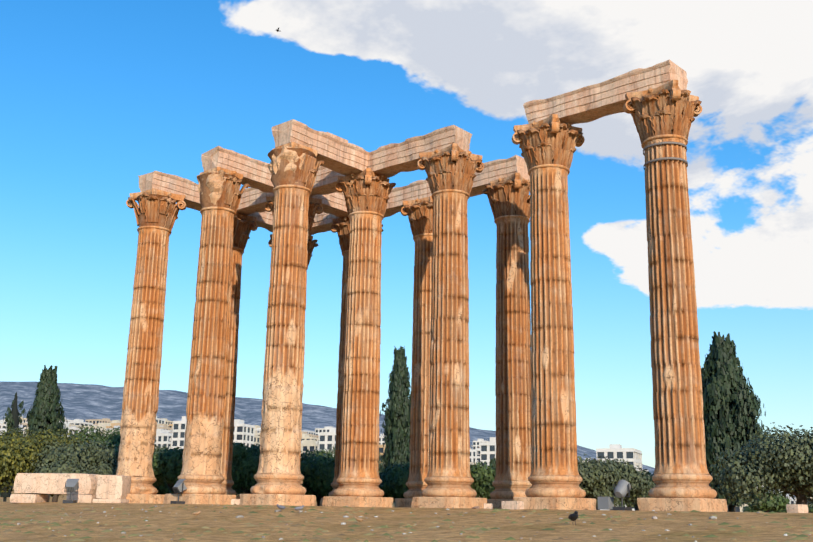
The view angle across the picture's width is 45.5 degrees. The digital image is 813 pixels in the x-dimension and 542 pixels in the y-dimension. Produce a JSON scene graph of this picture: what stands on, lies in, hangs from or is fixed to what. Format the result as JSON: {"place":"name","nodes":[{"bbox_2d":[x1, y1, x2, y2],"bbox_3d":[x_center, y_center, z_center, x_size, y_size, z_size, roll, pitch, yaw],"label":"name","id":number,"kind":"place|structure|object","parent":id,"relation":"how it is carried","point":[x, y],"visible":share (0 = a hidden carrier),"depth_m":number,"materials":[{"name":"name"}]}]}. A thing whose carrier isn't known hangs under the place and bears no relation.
{"place":"outdoors","nodes":[
{"label":"outdoors","id":0,"kind":"place"},
{"bbox_2d":[0,381,795,496],"bbox_3d":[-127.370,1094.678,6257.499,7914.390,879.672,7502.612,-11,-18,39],"label":"mountain ridge","id":1,"kind":"structure","parent":0,"point":[84,402],"depth_m":6513.04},
{"bbox_2d":[0,487,812,541],"bbox_3d":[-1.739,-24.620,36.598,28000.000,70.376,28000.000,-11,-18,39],"label":"ground","id":2,"kind":"structure","parent":0,"point":[166,522],"depth_m":29.79,"materials":[{"name":"brown soil"}]},
{"bbox_2d":[0,421,6,427],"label":"city building","id":3,"kind":"structure","parent":2,"relation":"on","point":[2,425],"depth_m":492.59,"materials":[{"name":"white paint"}]},
{"bbox_2d":[0,392,25,501],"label":"cypress tree","id":4,"kind":"object","parent":2,"relation":"on","point":[13,418],"visible":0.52,"depth_m":128.69,"materials":[{"name":"green plant"}]},
{"bbox_2d":[0,427,39,491],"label":"bush","id":5,"kind":"object","parent":2,"relation":"on","point":[5,461],"visible":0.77,"depth_m":69.12,"materials":[{"name":"green plant"}]},
{"bbox_2d":[10,494,49,502],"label":"stone block","id":6,"kind":"structure","parent":2,"relation":"on","point":[26,498],"depth_m":51.47,"materials":[{"name":"stone"}]},
{"bbox_2d":[24,365,72,440],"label":"cypress tree","id":7,"kind":"object","parent":2,"relation":"on","point":[42,414],"visible":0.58,"depth_m":100.13,"materials":[{"name":"green plant"}]},
{"bbox_2d":[0,427,98,497],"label":"bush","id":8,"kind":"object","parent":2,"relation":"on","point":[46,439],"visible":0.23,"depth_m":71.74,"materials":[{"name":"green plant"}]},
{"bbox_2d":[33,459,91,501],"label":"bush","id":9,"kind":"object","parent":2,"relation":"on","point":[61,467],"visible":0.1,"depth_m":65.52,"materials":[{"name":"green plant"}]},
{"bbox_2d":[63,479,78,502],"bbox_3d":[-17.147,11.248,49.534,0.690,1.241,0.556,0,-14,3],"label":"floodlight","id":10,"kind":"object","parent":2,"relation":"on","point":[71,485],"visible":0.98,"depth_m":49.48,"materials":[{"name":"grey metal"}]},
{"bbox_2d":[59,421,83,436],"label":"city building","id":11,"kind":"structure","parent":2,"relation":"on","point":[71,427],"depth_m":355.78,"materials":[{"name":"white paint"}]},
{"bbox_2d":[30,437,118,474],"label":"bush","id":12,"kind":"object","parent":2,"relation":"on","point":[95,460],"visible":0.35,"depth_m":69.54,"materials":[{"name":"green plant"}]},
{"bbox_2d":[69,419,92,425],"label":"city building","id":13,"kind":"structure","parent":2,"relation":"on","point":[78,422],"depth_m":601.84,"materials":[{"name":"white paint"}]},
{"bbox_2d":[66,494,97,502],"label":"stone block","id":14,"kind":"structure","parent":2,"relation":"on","point":[82,498],"depth_m":51.01,"materials":[{"name":"stone"}]},
{"bbox_2d":[14,473,98,494],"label":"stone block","id":15,"kind":"structure","parent":14,"relation":"on","point":[39,483],"depth_m":51.57,"materials":[{"name":"stone"}]},
{"bbox_2d":[85,423,109,428],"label":"city building","id":16,"kind":"structure","parent":2,"relation":"on","point":[102,424],"depth_m":513.53,"materials":[{"name":"beige paint"}]},
{"bbox_2d":[85,418,111,425],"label":"city building","id":17,"kind":"structure","parent":2,"relation":"on","point":[102,420],"depth_m":687.00,"materials":[{"name":"beige paint"}]},
{"bbox_2d":[95,427,107,432],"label":"city building","id":18,"kind":"structure","parent":2,"relation":"on","point":[101,429],"depth_m":426.28,"materials":[{"name":"beige paint"}]},
{"bbox_2d":[92,499,128,502],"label":"stone slab","id":19,"kind":"structure","parent":2,"relation":"on","point":[110,501],"depth_m":50.41,"materials":[{"name":"stone"}]},
{"bbox_2d":[96,475,130,498],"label":"stone block","id":20,"kind":"structure","parent":19,"relation":"on","point":[113,486],"depth_m":50.69,"materials":[{"name":"stone"}]},
{"bbox_2d":[68,425,157,451],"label":"hedge","id":21,"kind":"object","parent":2,"relation":"on","point":[113,437],"visible":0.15,"depth_m":87.78,"materials":[{"name":"green plant"}]},
{"bbox_2d":[106,423,119,428],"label":"city building","id":22,"kind":"structure","parent":2,"relation":"on","point":[114,424],"depth_m":507.06,"materials":[{"name":"paint"}]},
{"bbox_2d":[110,420,120,425],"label":"city building","id":23,"kind":"structure","parent":2,"relation":"on","point":[116,421],"depth_m":594.25,"materials":[{"name":"beige paint"}]},
{"bbox_2d":[111,444,157,484],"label":"bush","id":24,"kind":"object","parent":2,"relation":"on","point":[117,446],"visible":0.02,"depth_m":83.78,"materials":[{"name":"green plant"}]},
{"bbox_2d":[116,188,186,503],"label":"temple column","id":25,"kind":"structure","parent":2,"relation":"on","point":[156,211],"depth_m":54.34,"materials":[{"name":"stone"}]},
{"bbox_2d":[138,171,272,231],"bbox_3d":[-11.145,-4.048,61.245,1.666,1.217,12.705,-11,-18,39],"label":"architrave","id":26,"kind":"object","parent":25,"relation":"on","point":[175,184],"visible":0.31,"depth_m":57.69,"materials":[{"name":"stone"}]},
{"bbox_2d":[156,416,164,423],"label":"city building","id":27,"kind":"structure","parent":2,"relation":"on","point":[160,421],"depth_m":622.88,"materials":[{"name":"white paint"}]},
{"bbox_2d":[154,444,169,454],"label":"broadleaf tree","id":28,"kind":"object","parent":2,"relation":"on","point":[159,448],"visible":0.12,"depth_m":235.55,"materials":[{"name":"green plant"}]},
{"bbox_2d":[154,429,171,449],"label":"city building","id":29,"kind":"structure","parent":2,"relation":"on","point":[163,436],"depth_m":391.37,"materials":[{"name":"white paint"}]},
{"bbox_2d":[153,483,172,494],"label":"bush","id":30,"kind":"object","parent":2,"relation":"on","point":[162,490],"visible":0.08,"depth_m":87.37,"materials":[{"name":"green plant"}]},
{"bbox_2d":[157,424,172,429],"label":"city building","id":31,"kind":"structure","parent":2,"relation":"on","point":[162,426],"depth_m":510.07,"materials":[{"name":"beige paint"}]},
{"bbox_2d":[161,418,172,426],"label":"city building","id":32,"kind":"structure","parent":2,"relation":"on","point":[168,422],"depth_m":739.45,"materials":[{"name":"beige paint"}]},
{"bbox_2d":[152,446,183,493],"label":"bush","id":33,"kind":"object","parent":2,"relation":"on","point":[167,468],"visible":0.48,"depth_m":71.13,"materials":[{"name":"green plant"}]},
{"bbox_2d":[169,416,186,449],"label":"building","id":34,"kind":"structure","parent":2,"relation":"on","point":[177,439],"depth_m":362.67,"materials":[{"name":"white paint"}]},
{"bbox_2d":[170,479,186,503],"bbox_3d":[-11.271,10.928,47.997,0.556,1.241,0.690,13,-18,-41],"label":"floodlight","id":35,"kind":"object","parent":2,"relation":"on","point":[179,486],"visible":1,"depth_m":47.86,"materials":[{"name":"grey metal"}]},
{"bbox_2d":[163,167,249,504],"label":"temple column","id":36,"kind":"structure","parent":2,"relation":"on","point":[220,192],"depth_m":50.42,"materials":[{"name":"stone"}]},
{"bbox_2d":[201,146,347,217],"bbox_3d":[-6.681,-4.897,57.524,1.674,1.228,12.688,-11,-18,39],"label":"architrave","id":37,"kind":"object","parent":36,"relation":"on","point":[257,174],"visible":0.5,"depth_m":54.41,"materials":[{"name":"stone"}]},
{"bbox_2d":[236,166,344,215],"bbox_3d":[-7.166,-4.785,58.010,11.803,1.220,1.662,-11,-18,39],"label":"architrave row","id":38,"kind":"object","parent":37,"relation":"attached to","point":[252,200],"visible":0.38,"depth_m":58.12,"materials":[{"name":"stone"}]},
{"bbox_2d":[231,499,239,504],"bbox_3d":[-8.286,11.431,47.892,0.718,0.313,0.452,1,-14,-1],"label":"marble fragment","id":39,"kind":"object","parent":2,"relation":"on","point":[235,501],"visible":0.42,"depth_m":47.68,"materials":[{"name":"beige stone"}]},
{"bbox_2d":[220,213,257,498],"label":"temple column","id":40,"kind":"structure","parent":2,"relation":"on","point":[244,225],"depth_m":58.73,"materials":[{"name":"stone"}]},
{"bbox_2d":[233,419,254,446],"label":"city building","id":41,"kind":"structure","parent":2,"relation":"on","point":[244,433],"depth_m":378.11,"materials":[{"name":"white paint"}]},
{"bbox_2d":[231,441,259,493],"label":"bush","id":42,"kind":"object","parent":2,"relation":"on","point":[245,461],"visible":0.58,"depth_m":67.79,"materials":[{"name":"green plant"}]},
{"bbox_2d":[254,433,259,443],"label":"city building","id":43,"kind":"structure","parent":2,"relation":"on","point":[256,438],"depth_m":466.97,"materials":[{"name":"beige paint"}]},
{"bbox_2d":[239,142,324,505],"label":"temple column","id":44,"kind":"structure","parent":2,"relation":"on","point":[293,167],"depth_m":46.65,"materials":[{"name":"stone"}]},
{"bbox_2d":[272,119,368,175],"bbox_3d":[-4.446,-6.490,51.295,1.664,1.403,5.867,-11,-18,39],"label":"architrave","id":45,"kind":"object","parent":44,"relation":"on","point":[340,155],"visible":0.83,"depth_m":50.73,"materials":[{"name":"stone"}]},
{"bbox_2d":[264,196,322,494],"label":"temple column","id":46,"kind":"structure","parent":2,"relation":"on","point":[315,206],"depth_m":56.95,"materials":[{"name":"stone"}]},
{"bbox_2d":[268,234,318,484],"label":"temple column","id":47,"kind":"structure","parent":2,"relation":"on","point":[311,244],"depth_m":64.69,"materials":[{"name":"stone"}]},
{"bbox_2d":[293,505,303,512],"bbox_3d":[-4.077,8.986,36.560,0.546,0.290,0.157,-3,-14,14],"label":"pigeon","id":48,"kind":"object","parent":2,"relation":"on","point":[299,508],"visible":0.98,"depth_m":36.51,"materials":[{"name":"grey"}]},
{"bbox_2d":[302,430,315,434],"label":"city building","id":49,"kind":"structure","parent":2,"relation":"on","point":[311,432],"depth_m":716.08,"materials":[{"name":"grey paint"}]},
{"bbox_2d":[300,440,318,459],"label":"city building","id":50,"kind":"structure","parent":2,"relation":"on","point":[311,445],"depth_m":405.79,"materials":[{"name":"beige paint"}]},
{"bbox_2d":[301,434,318,440],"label":"city building","id":51,"kind":"structure","parent":2,"relation":"on","point":[305,437],"depth_m":527.93,"materials":[{"name":"beige paint"}]},
{"bbox_2d":[302,431,317,437],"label":"city building","id":52,"kind":"structure","parent":2,"relation":"on","point":[310,435],"depth_m":608.77,"materials":[{"name":"beige paint"}]},
{"bbox_2d":[300,449,334,505],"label":"bush","id":53,"kind":"object","parent":2,"relation":"on","point":[317,472],"visible":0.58,"depth_m":67.48,"materials":[{"name":"green plant"}]},
{"bbox_2d":[311,449,334,459],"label":"broadleaf tree","id":54,"kind":"object","parent":2,"relation":"on","point":[326,452],"visible":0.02,"depth_m":194.23,"materials":[{"name":"green plant"}]},
{"bbox_2d":[315,426,332,437],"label":"city building","id":55,"kind":"structure","parent":2,"relation":"on","point":[319,430],"depth_m":735.98,"materials":[{"name":"white paint"}]},
{"bbox_2d":[316,429,335,456],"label":"building","id":56,"kind":"structure","parent":2,"relation":"on","point":[327,440],"depth_m":359.17,"materials":[{"name":"white paint"}]},
{"bbox_2d":[328,445,335,456],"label":"broadleaf tree","id":57,"kind":"object","parent":2,"relation":"on","point":[333,449],"visible":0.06,"depth_m":292.90,"materials":[{"name":"green plant"}]},
{"bbox_2d":[320,216,383,505],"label":"temple column","id":58,"kind":"structure","parent":2,"relation":"on","point":[341,227],"depth_m":59.22,"materials":[{"name":"stone"}]},
{"bbox_2d":[322,168,395,506],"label":"temple column","id":59,"kind":"structure","parent":2,"relation":"on","point":[366,192],"depth_m":50.73,"materials":[{"name":"stone"}]},
{"bbox_2d":[354,516,365,521],"bbox_3d":[-1.565,8.289,32.191,0.468,0.250,0.134,-7,-16,28],"label":"bird","id":60,"kind":"object","parent":2,"relation":"on","point":[358,519],"visible":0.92,"depth_m":32.16},
{"bbox_2d":[378,451,383,469],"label":"broadleaf tree","id":61,"kind":"object","parent":2,"relation":"on","point":[380,461],"visible":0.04,"depth_m":290.57,"materials":[{"name":"green plant"}]},
{"bbox_2d":[379,434,384,444],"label":"city building","id":62,"kind":"structure","parent":2,"relation":"on","point":[381,440],"depth_m":606.49,"materials":[{"name":"white paint"}]},
{"bbox_2d":[378,445,388,467],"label":"city building","id":63,"kind":"structure","parent":2,"relation":"on","point":[381,448],"depth_m":393.07,"materials":[{"name":"paint"}]},
{"bbox_2d":[378,346,410,472],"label":"cypress tree","id":64,"kind":"object","parent":2,"relation":"on","point":[396,427],"visible":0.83,"depth_m":94.17,"materials":[{"name":"green plant"}]},
{"bbox_2d":[379,460,409,501],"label":"bush","id":65,"kind":"object","parent":2,"relation":"on","point":[393,484],"visible":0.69,"depth_m":70.20,"materials":[{"name":"green plant"}]},
{"bbox_2d":[0,504,812,541],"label":"grass tufts","id":66,"kind":"object","parent":2,"relation":"on","point":[797,537],"visible":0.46,"depth_m":29.51,"materials":[{"name":"green plant"}]},
{"bbox_2d":[7,505,810,541],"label":"ground stones","id":67,"kind":"object","parent":2,"relation":"on","point":[478,507],"visible":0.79,"depth_m":31.85,"materials":[{"name":"beige stone"}]},
{"bbox_2d":[394,196,432,507],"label":"temple column","id":68,"kind":"structure","parent":2,"relation":"on","point":[418,212],"depth_m":54.95,"materials":[{"name":"stone"}]},
{"bbox_2d":[411,143,486,508],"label":"temple column","id":69,"kind":"structure","parent":2,"relation":"on","point":[451,169],"depth_m":47.01,"materials":[{"name":"stone"}]},
{"bbox_2d":[367,125,471,177],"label":"architrave beam","id":70,"kind":"structure","parent":69,"relation":"on","point":[390,160],"depth_m":51.05,"materials":[{"name":"stone"}]},
{"bbox_2d":[470,449,474,462],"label":"city building","id":71,"kind":"structure","parent":2,"relation":"on","point":[472,455],"depth_m":469.16,"materials":[{"name":"white paint"}]},
{"bbox_2d":[475,448,479,464],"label":"city building","id":72,"kind":"structure","parent":2,"relation":"on","point":[477,457],"depth_m":403.20,"materials":[{"name":"white paint"}]},
{"bbox_2d":[471,439,489,448],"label":"city building","id":73,"kind":"structure","parent":2,"relation":"on","point":[476,444],"depth_m":716.33,"materials":[{"name":"white paint"}]},
{"bbox_2d":[470,461,495,498],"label":"bush","id":74,"kind":"object","parent":2,"relation":"on","point":[483,477],"visible":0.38,"depth_m":72.04,"materials":[{"name":"green plant"}]},
{"bbox_2d":[477,437,495,467],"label":"building","id":75,"kind":"structure","parent":2,"relation":"on","point":[487,453],"depth_m":349.73,"materials":[{"name":"white paint"}]},
{"bbox_2d":[484,503,492,508],"bbox_3d":[3.614,10.385,42.764,0.347,0.244,0.562,-1,-14,9],"label":"marble fragment","id":76,"kind":"object","parent":2,"relation":"on","point":[488,506],"visible":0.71,"depth_m":42.51,"materials":[{"name":"beige stone"}]},
{"bbox_2d":[489,458,495,467],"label":"cypress tree","id":77,"kind":"object","parent":2,"relation":"on","point":[493,462],"visible":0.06,"depth_m":83.51,"materials":[{"name":"green plant"}]},
{"bbox_2d":[482,173,531,508],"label":"temple column","id":78,"kind":"structure","parent":2,"relation":"on","point":[509,198],"depth_m":51.17,"materials":[{"name":"stone"}]},
{"bbox_2d":[309,155,529,234],"bbox_3d":[-0.736,-4.271,59.652,19.332,1.223,1.684,-11,-18,39],"label":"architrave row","id":79,"kind":"object","parent":78,"relation":"on","point":[491,171],"visible":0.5,"depth_m":57.19,"materials":[{"name":"stone"}]},
{"bbox_2d":[501,501,523,509],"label":"stone block","id":80,"kind":"structure","parent":2,"relation":"on","point":[515,505],"depth_m":39.05,"materials":[{"name":"beige stone"}]},
{"bbox_2d":[512,114,595,509],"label":"temple column","id":81,"kind":"structure","parent":2,"relation":"on","point":[547,145],"depth_m":43.28,"materials":[{"name":"stone"}]},
{"bbox_2d":[568,511,577,524],"bbox_3d":[4.961,7.341,28.765,0.232,0.423,0.806,3,-14,-6],"label":"bird","id":82,"kind":"object","parent":2,"relation":"on","point":[573,516],"visible":0.96,"depth_m":28.61},
{"bbox_2d":[577,454,622,504],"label":"bush","id":83,"kind":"object","parent":2,"relation":"on","point":[599,479],"visible":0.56,"depth_m":66.70,"materials":[{"name":"green plant"}]},
{"bbox_2d":[598,480,631,510],"bbox_3d":[8.345,8.984,38.815,1.353,1.225,0.753,-11,-18,39],"label":"floodlight","id":84,"kind":"object","parent":2,"relation":"on","point":[622,488],"visible":1,"depth_m":38.58,"materials":[{"name":"grey metal"}]},
{"bbox_2d":[594,444,641,510],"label":"building","id":85,"kind":"structure","parent":2,"relation":"on","point":[633,456],"depth_m":310.57,"materials":[{"name":"white paint"}]},
{"bbox_2d":[615,498,633,506],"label":"bush","id":86,"kind":"object","parent":2,"relation":"on","point":[627,505],"visible":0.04,"depth_m":220.42,"materials":[{"name":"green plant"}]},
{"bbox_2d":[596,458,655,506],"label":"bush","id":87,"kind":"object","parent":2,"relation":"on","point":[633,477],"visible":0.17,"depth_m":72.39,"materials":[{"name":"green plant"}]},
{"bbox_2d":[619,469,654,510],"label":"bush","id":88,"kind":"object","parent":2,"relation":"on","point":[636,507],"depth_m":86.27,"materials":[{"name":"green plant"}]},
{"bbox_2d":[623,80,727,511],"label":"temple column","id":89,"kind":"structure","parent":2,"relation":"on","point":[682,478],"depth_m":39.51,"materials":[{"name":"stone"}]},
{"bbox_2d":[523,60,687,124],"bbox_3d":[9.005,-7.854,44.480,7.650,1.210,1.655,-11,-18,39],"label":"architrave","id":90,"kind":"object","parent":89,"relation":"on","point":[589,103],"visible":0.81,"depth_m":43.94,"materials":[{"name":"stone"}]},
{"bbox_2d":[643,141,687,169],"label":"metal bands","id":91,"kind":"object","parent":89,"relation":"attached to","point":[664,158],"visible":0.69,"depth_m":41.06,"materials":[{"name":"grey metal"}]},
{"bbox_2d":[701,331,769,511],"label":"cypress tree","id":92,"kind":"object","parent":2,"relation":"on","point":[731,405],"visible":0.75,"depth_m":73.33,"materials":[{"name":"green plant"}]},
{"bbox_2d":[727,502,747,511],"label":"city building","id":93,"kind":"structure","parent":2,"relation":"on","point":[738,509],"depth_m":351.94,"materials":[{"name":"beige paint"}]},
{"bbox_2d":[742,505,769,511],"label":"broadleaf tree","id":94,"kind":"object","parent":2,"relation":"on","point":[748,509],"visible":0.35,"depth_m":258.27,"materials":[{"name":"green plant"}]},
{"bbox_2d":[709,422,812,505],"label":"bush","id":95,"kind":"object","parent":2,"relation":"on","point":[784,463],"visible":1,"depth_m":58.11,"materials":[{"name":"green plant"}]},
{"bbox_2d":[748,490,789,511],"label":"bush","id":96,"kind":"object","parent":2,"relation":"on","point":[778,505],"visible":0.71,"depth_m":117.14,"materials":[{"name":"green plant"}]},
{"bbox_2d":[769,507,786,512],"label":"grass","id":97,"kind":"structure","parent":2,"relation":"on","point":[783,511],"depth_m":248.92,"materials":[{"name":"green plant"}]},
{"bbox_2d":[786,494,795,503],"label":"city building","id":98,"kind":"structure","parent":2,"relation":"on","point":[793,501],"depth_m":412.12,"materials":[{"name":"grey paint"}]},
{"bbox_2d":[786,504,807,512],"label":"stone block","id":99,"kind":"structure","parent":2,"relation":"on","point":[796,508],"depth_m":33.58,"materials":[{"name":"beige stone"}]},
{"bbox_2d":[807,500,812,512],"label":"broadleaf tree","id":100,"kind":"object","parent":2,"relation":"on","point":[810,508],"visible":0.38,"depth_m":188.02,"materials":[{"name":"green plant"}]},
{"bbox_2d":[0,0,812,491],"label":"sky","id":101,"kind":"structure","parent":0,"point":[97,96],"materials":[{"name":"blue"}]}
]}

